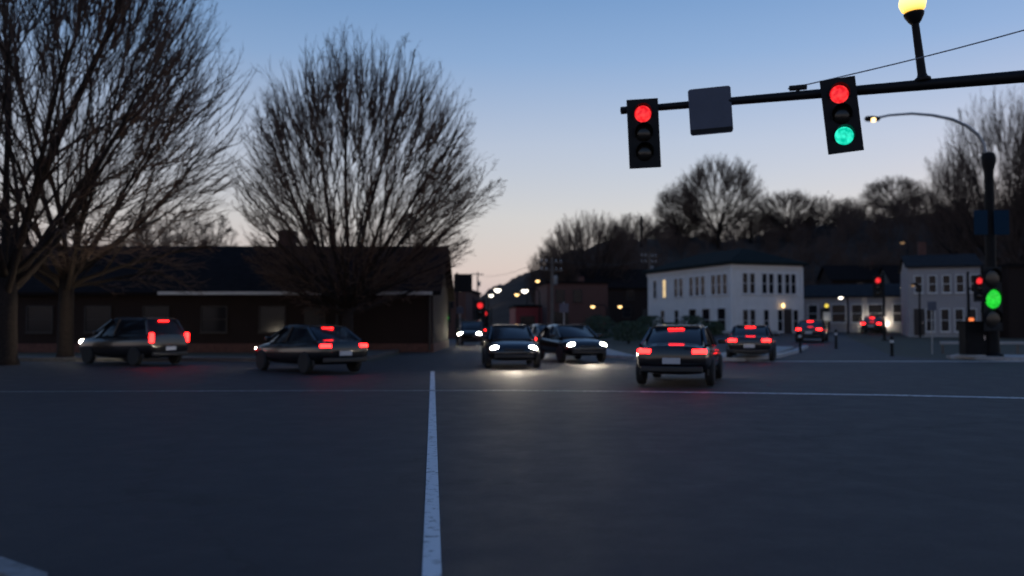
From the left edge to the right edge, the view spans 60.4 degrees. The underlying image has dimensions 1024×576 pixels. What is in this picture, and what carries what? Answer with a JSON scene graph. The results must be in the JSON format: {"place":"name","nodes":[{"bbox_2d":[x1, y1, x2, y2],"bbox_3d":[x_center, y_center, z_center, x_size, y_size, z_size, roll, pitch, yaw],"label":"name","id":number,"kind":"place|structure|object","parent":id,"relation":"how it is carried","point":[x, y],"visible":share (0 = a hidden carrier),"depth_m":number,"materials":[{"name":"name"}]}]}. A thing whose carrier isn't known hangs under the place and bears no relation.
{"place":"outdoors","nodes":[
{"label":"outdoors","id":0,"kind":"place"},
{"bbox_2d":[18,350,387,357],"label":"pavement","id":1,"kind":"structure","parent":0,"point":[372,351],"depth_m":37.40,"materials":[{"name":"concrete"}]},
{"bbox_2d":[372,338,635,361],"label":"side street","id":2,"kind":"structure","parent":0,"point":[467,352],"depth_m":40.54,"materials":[{"name":"asphalt"}]},
{"bbox_2d":[454,272,471,346],"bbox_3d":[-3.227,1.424,58.040,1.200,4.900,0.180,0,-2,0],"label":"hanging sign","id":3,"kind":"object","parent":2,"relation":"on","point":[463,283],"visible":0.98,"depth_m":58.02,"materials":[{"name":"metal"}]},
{"bbox_2d":[458,320,486,345],"bbox_3d":[-2.815,3.154,61.918,2.160,1.740,4.570,0,-2,2],"label":"car","id":4,"kind":"object","parent":2,"relation":"on","point":[473,330],"visible":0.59,"depth_m":60.42,"materials":[{"name":"paint"}]},
{"bbox_2d":[530,324,552,342],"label":"car","id":5,"kind":"object","parent":2,"relation":"on","point":[536,329],"visible":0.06,"depth_m":49.48,"materials":[{"name":"paint"}]},
{"bbox_2d":[535,324,606,361],"bbox_3d":[2.351,2.221,35.940,2.160,1.480,4.581,1,-2,-15],"label":"car","id":6,"kind":"object","parent":2,"relation":"on","point":[561,342],"visible":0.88,"depth_m":34.78,"materials":[{"name":"paint"}]},
{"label":"signal post","id":7,"kind":"object","parent":2,"relation":"on","visible":0},
{"bbox_2d":[475,300,485,324],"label":"traffic signal","id":8,"kind":"object","parent":7,"relation":"attached to","point":[480,306],"visible":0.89,"depth_m":92.12,"materials":[{"name":"black paint"}]},
{"bbox_2d":[0,362,1023,575],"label":"road","id":9,"kind":"structure","parent":0,"point":[179,479],"depth_m":9.08,"materials":[{"name":"asphalt"}]},
{"bbox_2d":[0,557,47,575],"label":"corner kerb","id":10,"kind":"structure","parent":9,"relation":"on","point":[8,567],"depth_m":4.92,"materials":[{"name":"concrete"}]},
{"bbox_2d":[79,317,188,365],"bbox_3d":[-14.221,1.968,32.950,4.570,1.740,2.160,-1,-3,32],"label":"car","id":11,"kind":"object","parent":9,"relation":"on","point":[134,341],"visible":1,"depth_m":31.96,"materials":[{"name":"paint"}]},
{"bbox_2d":[255,324,367,373],"bbox_3d":[-6.474,1.894,27.945,2.160,1.480,4.581,2,-3,-42],"label":"car","id":12,"kind":"object","parent":9,"relation":"on","point":[306,348],"visible":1,"depth_m":26.72,"materials":[{"name":"paint"}]},
{"bbox_2d":[0,390,639,391],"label":"worn line","id":13,"kind":"object","parent":9,"relation":"on","point":[324,390],"visible":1,"depth_m":19.76,"materials":[{"name":"paint"}]},
{"bbox_2d":[422,371,441,575],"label":"lane line","id":14,"kind":"object","parent":9,"relation":"on","point":[431,564],"visible":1,"depth_m":7.30,"materials":[{"name":"paint"}]},
{"bbox_2d":[480,324,541,367],"bbox_3d":[-0.086,2.037,31.444,2.160,1.480,4.581,0,-2,-4],"label":"car","id":15,"kind":"object","parent":9,"relation":"on","point":[508,342],"visible":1,"depth_m":29.81,"materials":[{"name":"paint"}]},
{"bbox_2d":[636,324,725,384],"bbox_3d":[4.423,1.690,22.950,2.160,1.480,4.581,-1,-2,17],"label":"car","id":16,"kind":"object","parent":9,"relation":"on","point":[685,349],"visible":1,"depth_m":21.06,"materials":[{"name":"paint"}]},
{"bbox_2d":[620,70,1023,113],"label":"mast arm pole","id":17,"kind":"object","parent":9,"relation":"on","point":[1000,78],"visible":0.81,"depth_m":14.72,"materials":[{"name":"metal"}]},
{"bbox_2d":[626,98,660,168],"bbox_3d":[2.409,-2.806,16.151,0.570,1.270,0.640,-3,-3,5],"label":"traffic signal","id":18,"kind":"object","parent":17,"relation":"attached to","point":[643,132],"visible":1,"depth_m":15.98,"materials":[{"name":"black paint"}]},
{"bbox_2d":[688,86,732,135],"bbox_3d":[3.562,-3.175,15.801,0.750,0.840,0.087,-4,-3,12],"label":"road sign","id":19,"kind":"object","parent":17,"relation":"attached to","point":[710,110],"visible":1,"depth_m":15.76,"materials":[{"name":"metal"}]},
{"bbox_2d":[819,76,863,154],"bbox_3d":[5.558,-2.892,14.896,0.570,1.270,0.640,-6,-4,12],"label":"traffic signal","id":20,"kind":"object","parent":17,"relation":"attached to","point":[841,114],"visible":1,"depth_m":14.72,"materials":[{"name":"black paint"}]},
{"bbox_2d":[898,0,930,80],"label":"globe lamp","id":21,"kind":"object","parent":17,"relation":"on","point":[912,11],"visible":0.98,"depth_m":14.59,"materials":[{"name":"metal"}]},
{"bbox_2d":[640,391,1023,398],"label":"stop line","id":22,"kind":"object","parent":9,"relation":"on","point":[838,394],"visible":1,"depth_m":18.64,"materials":[{"name":"paint"}]},
{"bbox_2d":[749,361,1023,361],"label":"gutter band","id":23,"kind":"object","parent":9,"relation":"on","point":[886,361],"visible":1,"depth_m":34.96,"materials":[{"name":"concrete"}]},
{"bbox_2d":[0,0,1023,296],"label":"sky","id":24,"kind":"structure","parent":0,"point":[549,81],"materials":[{"name":"blue"}]},
{"bbox_2d":[18,326,1023,361],"bbox_3d":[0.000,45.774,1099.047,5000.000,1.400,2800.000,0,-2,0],"label":"ground","id":25,"kind":"structure","parent":0,"point":[907,346],"depth_m":51.77,"materials":[{"name":"concrete"}]},
{"bbox_2d":[0,0,212,364],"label":"bare tree","id":26,"kind":"object","parent":25,"relation":"on","point":[16,274],"visible":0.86,"depth_m":32.12,"materials":[{"name":"brown plant"}]},
{"bbox_2d":[0,0,258,356],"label":"bare tree","id":27,"kind":"object","parent":25,"relation":"on","point":[67,283],"visible":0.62,"depth_m":36.71,"materials":[{"name":"brown plant"}]},
{"bbox_2d":[118,201,240,245],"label":"bare tree","id":28,"kind":"object","parent":25,"relation":"on","point":[213,238],"visible":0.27,"depth_m":68.11,"materials":[{"name":"brown plant"}]},
{"bbox_2d":[18,349,398,361],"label":"kerb","id":29,"kind":"structure","parent":25,"relation":"on","point":[379,354],"depth_m":35.07,"materials":[{"name":"concrete"}]},
{"bbox_2d":[17,230,454,351],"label":"long building","id":30,"kind":"structure","parent":25,"relation":"on","point":[236,308],"depth_m":46.98,"materials":[{"name":"brown"}]},
{"bbox_2d":[24,306,53,333],"bbox_3d":[-25.190,1.696,46.905,1.510,1.495,0.150,0,-2,0],"label":"window","id":31,"kind":"structure","parent":30,"relation":"in","point":[38,318],"depth_m":46.95,"materials":[{"name":"glass"}]},
{"bbox_2d":[82,306,111,333],"bbox_3d":[-22.090,1.696,46.905,1.510,1.495,0.150,0,-2,0],"label":"window","id":32,"kind":"structure","parent":30,"relation":"in","point":[95,317],"depth_m":46.95,"materials":[{"name":"glass"}]},
{"bbox_2d":[142,306,169,317],"bbox_3d":[-18.990,1.670,46.941,1.440,1.440,0.080,0,-2,0],"label":"window","id":33,"kind":"structure","parent":30,"relation":"in","point":[147,311],"depth_m":46.97,"materials":[{"name":"glass"}]},
{"bbox_2d":[199,306,227,333],"bbox_3d":[-15.890,1.696,46.905,1.510,1.495,0.150,0,-2,0],"label":"window","id":34,"kind":"structure","parent":30,"relation":"in","point":[212,318],"depth_m":46.95,"materials":[{"name":"glass"}]},
{"bbox_2d":[257,306,285,333],"bbox_3d":[-12.790,1.696,46.905,1.510,1.495,0.150,0,-2,0],"label":"window","id":35,"kind":"structure","parent":30,"relation":"in","point":[271,318],"depth_m":46.95,"materials":[{"name":"glass"}]},
{"bbox_2d":[304,307,324,323],"bbox_3d":[-10.527,2.070,46.935,1.100,2.100,0.100,0,-2,0],"label":"door","id":36,"kind":"structure","parent":30,"relation":"in","point":[310,317],"depth_m":46.90,"materials":[{"name":"paint"}]},
{"bbox_2d":[222,20,506,332],"bbox_3d":[-6.718,-4.536,41.911,13.056,15.790,12.535,0,-2,0],"label":"bare tree","id":37,"kind":"object","parent":25,"relation":"on","point":[346,294],"visible":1,"depth_m":40.02,"materials":[{"name":"brown plant"}]},
{"bbox_2d":[448,290,481,337],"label":"shop row","id":38,"kind":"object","parent":25,"relation":"on","point":[465,300],"visible":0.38,"depth_m":91.95,"materials":[{"name":"brick"}]},
{"bbox_2d":[509,305,541,326],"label":"shop row","id":39,"kind":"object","parent":25,"relation":"on","point":[527,315],"visible":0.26,"depth_m":103.88,"materials":[{"name":"brick"}]},
{"bbox_2d":[520,316,534,326],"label":"window","id":40,"kind":"structure","parent":39,"relation":"in","point":[527,320],"depth_m":103.83,"materials":[{"name":"glass"}]},
{"bbox_2d":[540,258,562,323],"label":"utility pole","id":41,"kind":"object","parent":25,"relation":"on","point":[553,280],"visible":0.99,"depth_m":77.96,"materials":[{"name":"brown wood"}]},
{"bbox_2d":[524,239,582,304],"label":"bare tree","id":42,"kind":"object","parent":25,"relation":"on","point":[565,266],"visible":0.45,"depth_m":117.48,"materials":[{"name":"brown plant"}]},
{"bbox_2d":[534,277,608,330],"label":"shop row","id":43,"kind":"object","parent":25,"relation":"on","point":[580,296],"visible":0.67,"depth_m":100.06,"materials":[{"name":"brick"}]},
{"bbox_2d":[554,312,568,323],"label":"window","id":44,"kind":"structure","parent":43,"relation":"in","point":[558,316],"depth_m":99.71,"materials":[{"name":"glass"}]},
{"bbox_2d":[580,315,617,339],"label":"shrub","id":45,"kind":"object","parent":25,"relation":"on","point":[605,319],"visible":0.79,"depth_m":65.57,"materials":[{"name":"green plant"}]},
{"bbox_2d":[611,321,648,343],"bbox_3d":[8.094,3.033,60.010,2.847,1.633,2.770,0,-2,0],"label":"shrub","id":46,"kind":"object","parent":25,"relation":"on","point":[623,330],"visible":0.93,"depth_m":59.59,"materials":[{"name":"green plant"}]},
{"bbox_2d":[634,315,663,337],"bbox_3d":[10.009,2.931,64.073,2.374,1.935,2.392,0,-2,0],"label":"shrub","id":47,"kind":"object","parent":25,"relation":"on","point":[649,321],"visible":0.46,"depth_m":63.61,"materials":[{"name":"green plant"}]},
{"bbox_2d":[675,315,705,325],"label":"shrub","id":48,"kind":"object","parent":25,"relation":"on","point":[698,319],"visible":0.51,"depth_m":65.63,"materials":[{"name":"green plant"}]},
{"bbox_2d":[593,345,807,361],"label":"kerb","id":49,"kind":"structure","parent":25,"relation":"on","point":[752,358],"depth_m":37.30,"materials":[{"name":"concrete"}]},
{"bbox_2d":[705,321,724,336],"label":"shrub","id":50,"kind":"object","parent":25,"relation":"on","point":[714,327],"visible":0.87,"depth_m":69.62,"materials":[{"name":"green plant"}]},
{"bbox_2d":[642,248,808,333],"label":"white building","id":51,"kind":"structure","parent":25,"relation":"on","point":[729,289],"depth_m":79.08,"materials":[{"name":"paint"}]},
{"bbox_2d":[717,307,726,331],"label":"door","id":52,"kind":"structure","parent":51,"relation":"in","point":[721,312],"depth_m":78.36,"materials":[{"name":"white paint"}]},
{"bbox_2d":[722,273,727,294],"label":"window","id":53,"kind":"structure","parent":51,"relation":"in","point":[725,275],"depth_m":78.00,"materials":[{"name":"glass"}]},
{"bbox_2d":[742,272,748,294],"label":"window","id":54,"kind":"structure","parent":51,"relation":"in","point":[744,274],"depth_m":77.50,"materials":[{"name":"glass"}]},
{"bbox_2d":[749,273,756,294],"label":"window","id":55,"kind":"structure","parent":51,"relation":"in","point":[752,276],"depth_m":77.75,"materials":[{"name":"white paint"}]},
{"bbox_2d":[761,273,768,294],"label":"window","id":56,"kind":"structure","parent":51,"relation":"in","point":[764,276],"depth_m":78.15,"materials":[{"name":"white paint"}]},
{"bbox_2d":[768,273,774,294],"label":"window","id":57,"kind":"structure","parent":51,"relation":"in","point":[770,275],"depth_m":78.36,"materials":[{"name":"white paint"}]},
{"bbox_2d":[776,273,783,294],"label":"window","id":58,"kind":"structure","parent":51,"relation":"in","point":[779,276],"depth_m":78.66,"materials":[{"name":"white paint"}]},
{"bbox_2d":[777,309,783,332],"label":"window","id":59,"kind":"structure","parent":51,"relation":"in","point":[780,324],"depth_m":78.53,"materials":[{"name":"glass"}]},
{"bbox_2d":[784,273,790,294],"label":"window","id":60,"kind":"structure","parent":51,"relation":"in","point":[787,288],"depth_m":78.93,"materials":[{"name":"white paint"}]},
{"bbox_2d":[784,309,791,332],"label":"door","id":61,"kind":"structure","parent":51,"relation":"in","point":[787,312],"depth_m":78.73,"materials":[{"name":"paint"}]},
{"bbox_2d":[790,273,796,294],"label":"window","id":62,"kind":"structure","parent":51,"relation":"in","point":[793,281],"depth_m":79.15,"materials":[{"name":"white paint"}]},
{"bbox_2d":[803,283,901,332],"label":"shop building","id":63,"kind":"structure","parent":25,"relation":"on","point":[862,302],"depth_m":82.39,"materials":[{"name":"grey"}]},
{"bbox_2d":[808,304,817,319],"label":"window","id":64,"kind":"structure","parent":63,"relation":"in","point":[812,308],"depth_m":83.55,"materials":[{"name":"glass"}]},
{"bbox_2d":[831,304,845,322],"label":"window","id":65,"kind":"structure","parent":63,"relation":"in","point":[838,311],"depth_m":82.54,"materials":[{"name":"glass"}]},
{"bbox_2d":[851,304,862,322],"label":"window","id":66,"kind":"structure","parent":63,"relation":"in","point":[856,309],"depth_m":81.84,"materials":[{"name":"glass"}]},
{"bbox_2d":[867,304,882,317],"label":"window","id":67,"kind":"structure","parent":63,"relation":"in","point":[873,309],"depth_m":81.14,"materials":[{"name":"glass"}]},
{"bbox_2d":[892,304,900,322],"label":"window","id":68,"kind":"structure","parent":63,"relation":"in","point":[896,308],"depth_m":80.34,"materials":[{"name":"glass"}]},
{"bbox_2d":[860,316,887,332],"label":"car","id":69,"kind":"object","parent":25,"relation":"on","point":[874,323],"visible":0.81,"depth_m":77.22,"materials":[{"name":"paint"}]},
{"bbox_2d":[882,273,886,340],"bbox_3d":[26.195,1.365,62.346,0.700,4.889,0.400,0,-2,0],"label":"signal post","id":70,"kind":"object","parent":25,"relation":"on","point":[884,334],"visible":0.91,"depth_m":62.27,"materials":[{"name":"brown metal"}]},
{"bbox_2d":[873,276,882,297],"bbox_3d":[25.845,-0.087,62.187,0.712,1.588,0.488,0,-2,0],"label":"traffic signal","id":71,"kind":"object","parent":70,"relation":"attached to","point":[877,286],"visible":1,"depth_m":62.13,"materials":[{"name":"black paint"}]},
{"bbox_2d":[910,283,921,337],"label":"street lamp","id":72,"kind":"object","parent":25,"relation":"on","point":[919,298],"visible":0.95,"depth_m":67.93,"materials":[{"name":"brown metal"}]},
{"bbox_2d":[927,300,936,353],"bbox_3d":[20.971,1.998,43.943,0.450,2.800,0.095,0,-2,0],"label":"sign post","id":73,"kind":"object","parent":25,"relation":"on","point":[931,305],"visible":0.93,"depth_m":43.94,"materials":[{"name":"metal"}]},
{"bbox_2d":[898,242,983,336],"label":"white house","id":74,"kind":"structure","parent":25,"relation":"on","point":[941,280],"depth_m":69.43,"materials":[{"name":"paint"}]},
{"bbox_2d":[914,275,923,293],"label":"window","id":75,"kind":"structure","parent":74,"relation":"in","point":[918,279],"depth_m":69.78,"materials":[{"name":"white paint"}]},
{"bbox_2d":[914,309,924,334],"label":"door","id":76,"kind":"structure","parent":74,"relation":"in","point":[916,311],"depth_m":69.64,"materials":[{"name":"paint"}]},
{"bbox_2d":[925,309,935,332],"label":"window","id":77,"kind":"structure","parent":74,"relation":"in","point":[927,312],"depth_m":69.42,"materials":[{"name":"glass"}]},
{"bbox_2d":[928,275,937,293],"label":"window","id":78,"kind":"structure","parent":74,"relation":"in","point":[932,279],"depth_m":69.44,"materials":[{"name":"white paint"}]},
{"bbox_2d":[940,308,950,332],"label":"window","id":79,"kind":"structure","parent":74,"relation":"in","point":[944,312],"depth_m":69.05,"materials":[{"name":"glass"}]},
{"bbox_2d":[942,275,951,293],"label":"window","id":80,"kind":"structure","parent":74,"relation":"in","point":[946,279],"depth_m":69.10,"materials":[{"name":"white paint"}]},
{"bbox_2d":[954,308,963,332],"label":"window","id":81,"kind":"structure","parent":74,"relation":"in","point":[958,312],"depth_m":68.73,"materials":[{"name":"glass"}]},
{"bbox_2d":[955,274,964,293],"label":"window","id":82,"kind":"structure","parent":74,"relation":"in","point":[959,278],"depth_m":68.78,"materials":[{"name":"white paint"}]},
{"bbox_2d":[966,272,972,315],"bbox_3d":[26.272,1.314,50.338,0.700,4.489,0.400,0,-2,0],"label":"signal post","id":83,"kind":"object","parent":25,"relation":"on","point":[968,298],"visible":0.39,"depth_m":50.32,"materials":[{"name":"brown metal"}]},
{"bbox_2d":[973,275,982,301],"bbox_3d":[26.622,0.021,50.167,0.684,1.524,0.468,0,-2,0],"label":"traffic signal","id":84,"kind":"object","parent":83,"relation":"attached to","point":[977,290],"visible":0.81,"depth_m":50.12,"materials":[{"name":"black paint"}]},
{"bbox_2d":[940,341,1023,353],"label":"guard rail","id":85,"kind":"object","parent":25,"relation":"on","point":[1016,343],"visible":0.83,"depth_m":44.00,"materials":[{"name":"metal"}]},
{"bbox_2d":[950,354,1023,360],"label":"kerb","id":86,"kind":"structure","parent":25,"relation":"on","point":[997,358],"depth_m":36.65,"materials":[{"name":"concrete"}]},
{"bbox_2d":[980,263,1023,337],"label":"dark building","id":87,"kind":"structure","parent":25,"relation":"on","point":[1013,297],"depth_m":66.50,"materials":[{"name":"brown"}]},
{"bbox_2d":[606,346,793,356],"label":"pavement","id":88,"kind":"structure","parent":0,"point":[780,349],"depth_m":42.19,"materials":[{"name":"concrete"}]},
{"bbox_2d":[480,215,1023,332],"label":"hill","id":89,"kind":"structure","parent":0,"point":[502,300],"depth_m":187.21,"materials":[{"name":"black plant"}]},
{"bbox_2d":[537,209,637,280],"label":"bare tree","id":90,"kind":"object","parent":89,"relation":"on","point":[600,235],"visible":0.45,"depth_m":122.77,"materials":[{"name":"brown plant"}]},
{"bbox_2d":[557,265,648,324],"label":"hillside house","id":91,"kind":"structure","parent":89,"relation":"on","point":[633,291],"depth_m":118.46,"materials":[{"name":"brown"}]},
{"bbox_2d":[652,180,703,244],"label":"bare tree","id":92,"kind":"object","parent":89,"relation":"on","point":[667,201],"visible":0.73,"depth_m":204.43,"materials":[{"name":"brown plant"}]},
{"bbox_2d":[673,153,772,248],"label":"bare tree","id":93,"kind":"object","parent":89,"relation":"on","point":[697,185],"visible":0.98,"depth_m":197.92,"materials":[{"name":"brown plant"}]},
{"bbox_2d":[549,183,1023,287],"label":"hillside wood","id":94,"kind":"object","parent":89,"relation":"on","point":[839,214],"visible":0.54,"depth_m":184.38,"materials":[{"name":"brown plant"}]},
{"bbox_2d":[754,188,827,238],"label":"bare tree","id":95,"kind":"object","parent":89,"relation":"on","point":[782,199],"visible":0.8,"depth_m":202.66,"materials":[{"name":"brown plant"}]},
{"bbox_2d":[815,261,880,284],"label":"roof","id":96,"kind":"structure","parent":89,"relation":"on","point":[839,274],"depth_m":130.16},
{"bbox_2d":[878,265,900,283],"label":"hillside house","id":97,"kind":"structure","parent":89,"relation":"on","point":[891,274],"depth_m":125.19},
{"bbox_2d":[858,174,926,217],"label":"bare tree","id":98,"kind":"object","parent":89,"relation":"on","point":[905,186],"visible":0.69,"depth_m":214.13,"materials":[{"name":"brown plant"}]},
{"bbox_2d":[918,146,983,254],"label":"bare tree","id":99,"kind":"object","parent":89,"relation":"on","point":[926,209],"visible":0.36,"depth_m":150.53,"materials":[{"name":"brown plant"}]},
{"bbox_2d":[919,84,1023,266],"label":"bare tree","id":100,"kind":"object","parent":89,"relation":"on","point":[953,192],"visible":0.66,"depth_m":121.47,"materials":[{"name":"brown plant"}]},
{"bbox_2d":[994,110,1023,263],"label":"bare tree","id":101,"kind":"object","parent":89,"relation":"on","point":[1014,258],"visible":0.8,"depth_m":112.58,"materials":[{"name":"brown plant"}]},
{"bbox_2d":[580,332,974,360],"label":"avenue","id":102,"kind":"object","parent":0,"point":[848,349],"visible":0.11,"depth_m":46.70,"materials":[{"name":"asphalt"}]},
{"bbox_2d":[726,324,778,360],"bbox_3d":[10.075,2.262,36.938,2.160,1.480,4.581,-1,-2,18],"label":"car","id":103,"kind":"object","parent":102,"relation":"on","point":[750,339],"visible":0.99,"depth_m":35.03,"materials":[{"name":"paint"}]},
{"bbox_2d":[795,320,829,341],"bbox_3d":[20.430,2.902,59.931,2.160,1.480,4.581,-1,-3,24],"label":"car","id":104,"kind":"object","parent":102,"relation":"on","point":[811,328],"visible":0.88,"depth_m":58.17,"materials":[{"name":"paint"}]},
{"bbox_2d":[946,354,1023,357],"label":"pavement","id":105,"kind":"structure","parent":0,"point":[948,356],"depth_m":38.59,"materials":[{"name":"concrete"}]},
{"bbox_2d":[864,112,1003,356],"bbox_3d":[18.058,-2.318,37.726,5.723,10.516,0.840,0,-2,0],"label":"signal pole","id":106,"kind":"object","parent":105,"relation":"on","point":[988,161],"visible":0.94,"depth_m":37.63,"materials":[{"name":"brown metal"}]},
{"bbox_2d":[974,210,987,234],"bbox_3d":[19.910,-2.783,37.512,0.620,1.050,0.265,0,-2,-6],"label":"blue sign","id":107,"kind":"object","parent":106,"relation":"attached to","point":[980,222],"visible":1,"depth_m":37.38,"materials":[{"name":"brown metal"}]},
{"bbox_2d":[980,267,1002,330],"bbox_3d":[20.224,0.460,37.054,0.790,2.700,0.852,-1,-2,20],"label":"traffic signal","id":108,"kind":"object","parent":106,"relation":"attached to","point":[991,287],"visible":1,"depth_m":36.89,"materials":[{"name":"black paint"}]},
{"bbox_2d":[994,210,1009,234],"bbox_3d":[20.815,-2.783,37.512,0.620,1.050,0.265,0,-2,5],"label":"blue sign","id":109,"kind":"object","parent":106,"relation":"attached to","point":[1001,222],"visible":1,"depth_m":37.38,"materials":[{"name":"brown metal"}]},
{"bbox_2d":[956,321,987,356],"bbox_3d":[19.782,2.187,37.742,1.100,1.535,0.750,0,-2,0],"label":"signal cabinet","id":110,"kind":"object","parent":105,"relation":"on","point":[973,338],"visible":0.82,"depth_m":37.43,"materials":[{"name":"brown metal"}]},
{"bbox_3d":[9.978,-1.359,11.585,0.340,6.862,0.340,0,-2,0],"label":"cable pole","id":111,"kind":"object","parent":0,"visible":0},
{"bbox_2d":[788,30,1023,88],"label":"span cable","id":112,"kind":"object","parent":111,"relation":"attached to","point":[922,56],"visible":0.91,"depth_m":14.33,"materials":[{"name":"metal"}]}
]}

